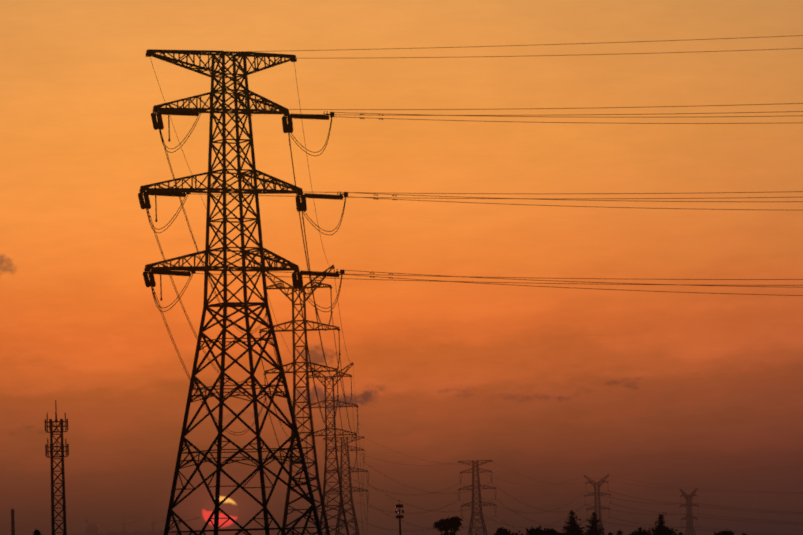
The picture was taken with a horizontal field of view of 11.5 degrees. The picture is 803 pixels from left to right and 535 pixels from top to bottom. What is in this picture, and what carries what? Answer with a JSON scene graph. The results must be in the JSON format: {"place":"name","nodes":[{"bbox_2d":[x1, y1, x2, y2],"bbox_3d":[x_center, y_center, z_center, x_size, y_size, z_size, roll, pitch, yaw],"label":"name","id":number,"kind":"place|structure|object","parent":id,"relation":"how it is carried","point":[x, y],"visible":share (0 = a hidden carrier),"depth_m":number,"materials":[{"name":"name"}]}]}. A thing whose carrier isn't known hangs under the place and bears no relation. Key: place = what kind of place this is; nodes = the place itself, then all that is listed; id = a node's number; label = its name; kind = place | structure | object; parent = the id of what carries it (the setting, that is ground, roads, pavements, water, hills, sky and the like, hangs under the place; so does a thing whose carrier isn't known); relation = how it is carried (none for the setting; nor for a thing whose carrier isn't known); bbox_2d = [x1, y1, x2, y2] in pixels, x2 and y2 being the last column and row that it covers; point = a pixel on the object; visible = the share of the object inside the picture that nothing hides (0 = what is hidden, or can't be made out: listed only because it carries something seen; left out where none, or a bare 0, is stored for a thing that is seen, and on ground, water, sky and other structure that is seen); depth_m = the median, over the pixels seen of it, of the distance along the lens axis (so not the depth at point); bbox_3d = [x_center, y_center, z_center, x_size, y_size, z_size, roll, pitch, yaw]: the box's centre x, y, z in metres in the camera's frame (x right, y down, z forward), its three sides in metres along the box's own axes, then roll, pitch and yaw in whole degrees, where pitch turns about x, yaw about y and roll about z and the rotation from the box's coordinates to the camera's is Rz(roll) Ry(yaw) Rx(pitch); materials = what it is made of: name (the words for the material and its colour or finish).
{"place":"outdoors","nodes":[
{"label":"outdoors","id":0,"kind":"place"},
{"bbox_2d":[32,510,745,534],"bbox_3d":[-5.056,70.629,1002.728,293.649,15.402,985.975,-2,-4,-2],"label":"tree","id":1,"kind":"object","parent":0,"point":[454,523],"depth_m":990.44,"materials":[{"name":"black plant"}]},
{"bbox_2d":[0,0,802,534],"label":"sky","id":2,"kind":"structure","parent":0,"point":[703,390],"materials":[{"name":"orange"}]},
{"label":"ground","id":3,"kind":"structure","parent":0,"visible":0},
{"bbox_2d":[11,509,14,534],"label":"pole","id":4,"kind":"object","parent":3,"relation":"on","point":[12,523],"visible":1,"depth_m":1483.89,"materials":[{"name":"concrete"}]},
{"bbox_2d":[45,400,68,534],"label":"cell tower","id":5,"kind":"structure","parent":3,"relation":"on","point":[52,457],"depth_m":789.61,"materials":[{"name":"metal"}]},
{"bbox_2d":[139,49,322,534],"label":"pylon","id":6,"kind":"object","parent":3,"relation":"on","point":[246,304],"visible":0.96,"depth_m":445.53,"materials":[{"name":"metal"}]},
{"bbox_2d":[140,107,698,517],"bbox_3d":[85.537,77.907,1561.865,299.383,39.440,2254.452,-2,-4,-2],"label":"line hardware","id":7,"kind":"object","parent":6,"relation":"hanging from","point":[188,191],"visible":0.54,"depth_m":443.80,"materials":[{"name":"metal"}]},
{"bbox_2d":[146,35,802,534],"bbox_3d":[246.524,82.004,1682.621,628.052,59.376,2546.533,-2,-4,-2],"label":"conductors","id":8,"kind":"object","parent":6,"relation":"hanging from","point":[470,277],"visible":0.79,"depth_m":439.67,"materials":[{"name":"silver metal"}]},
{"bbox_2d":[259,265,339,534],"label":"pylon","id":9,"kind":"object","parent":3,"relation":"on","point":[293,321],"visible":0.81,"depth_m":839.99,"materials":[{"name":"metal"}]},
{"bbox_2d":[303,362,357,534],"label":"pylon","id":10,"kind":"object","parent":3,"relation":"on","point":[318,376],"visible":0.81,"depth_m":1199.84,"materials":[{"name":"metal"}]},
{"bbox_2d":[138,110,698,522],"bbox_3d":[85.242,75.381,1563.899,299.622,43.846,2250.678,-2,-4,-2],"label":"insulator strings","id":11,"kind":"object","parent":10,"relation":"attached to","point":[286,129],"visible":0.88,"depth_m":446.97,"materials":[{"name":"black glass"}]},
{"bbox_2d":[323,436,367,534],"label":"pylon","id":12,"kind":"object","parent":3,"relation":"on","point":[352,508],"visible":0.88,"depth_m":1742.64,"materials":[{"name":"metal"}]},
{"bbox_2d":[395,500,403,534],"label":"cell tower","id":13,"kind":"structure","parent":3,"relation":"on","point":[399,506],"depth_m":893.63,"materials":[{"name":"metal"}]},
{"bbox_2d":[458,460,495,534],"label":"pylon","id":14,"kind":"object","parent":3,"relation":"on","point":[478,491],"visible":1,"depth_m":2092.00,"materials":[{"name":"metal"}]},
{"bbox_2d":[584,474,610,534],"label":"pylon","id":15,"kind":"object","parent":3,"relation":"on","point":[597,487],"visible":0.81,"depth_m":2523.95,"materials":[{"name":"metal"}]},
{"bbox_2d":[679,489,698,534],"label":"pylon","id":16,"kind":"object","parent":3,"relation":"on","point":[689,498],"visible":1,"depth_m":2684.44,"materials":[{"name":"metal"}]}
]}

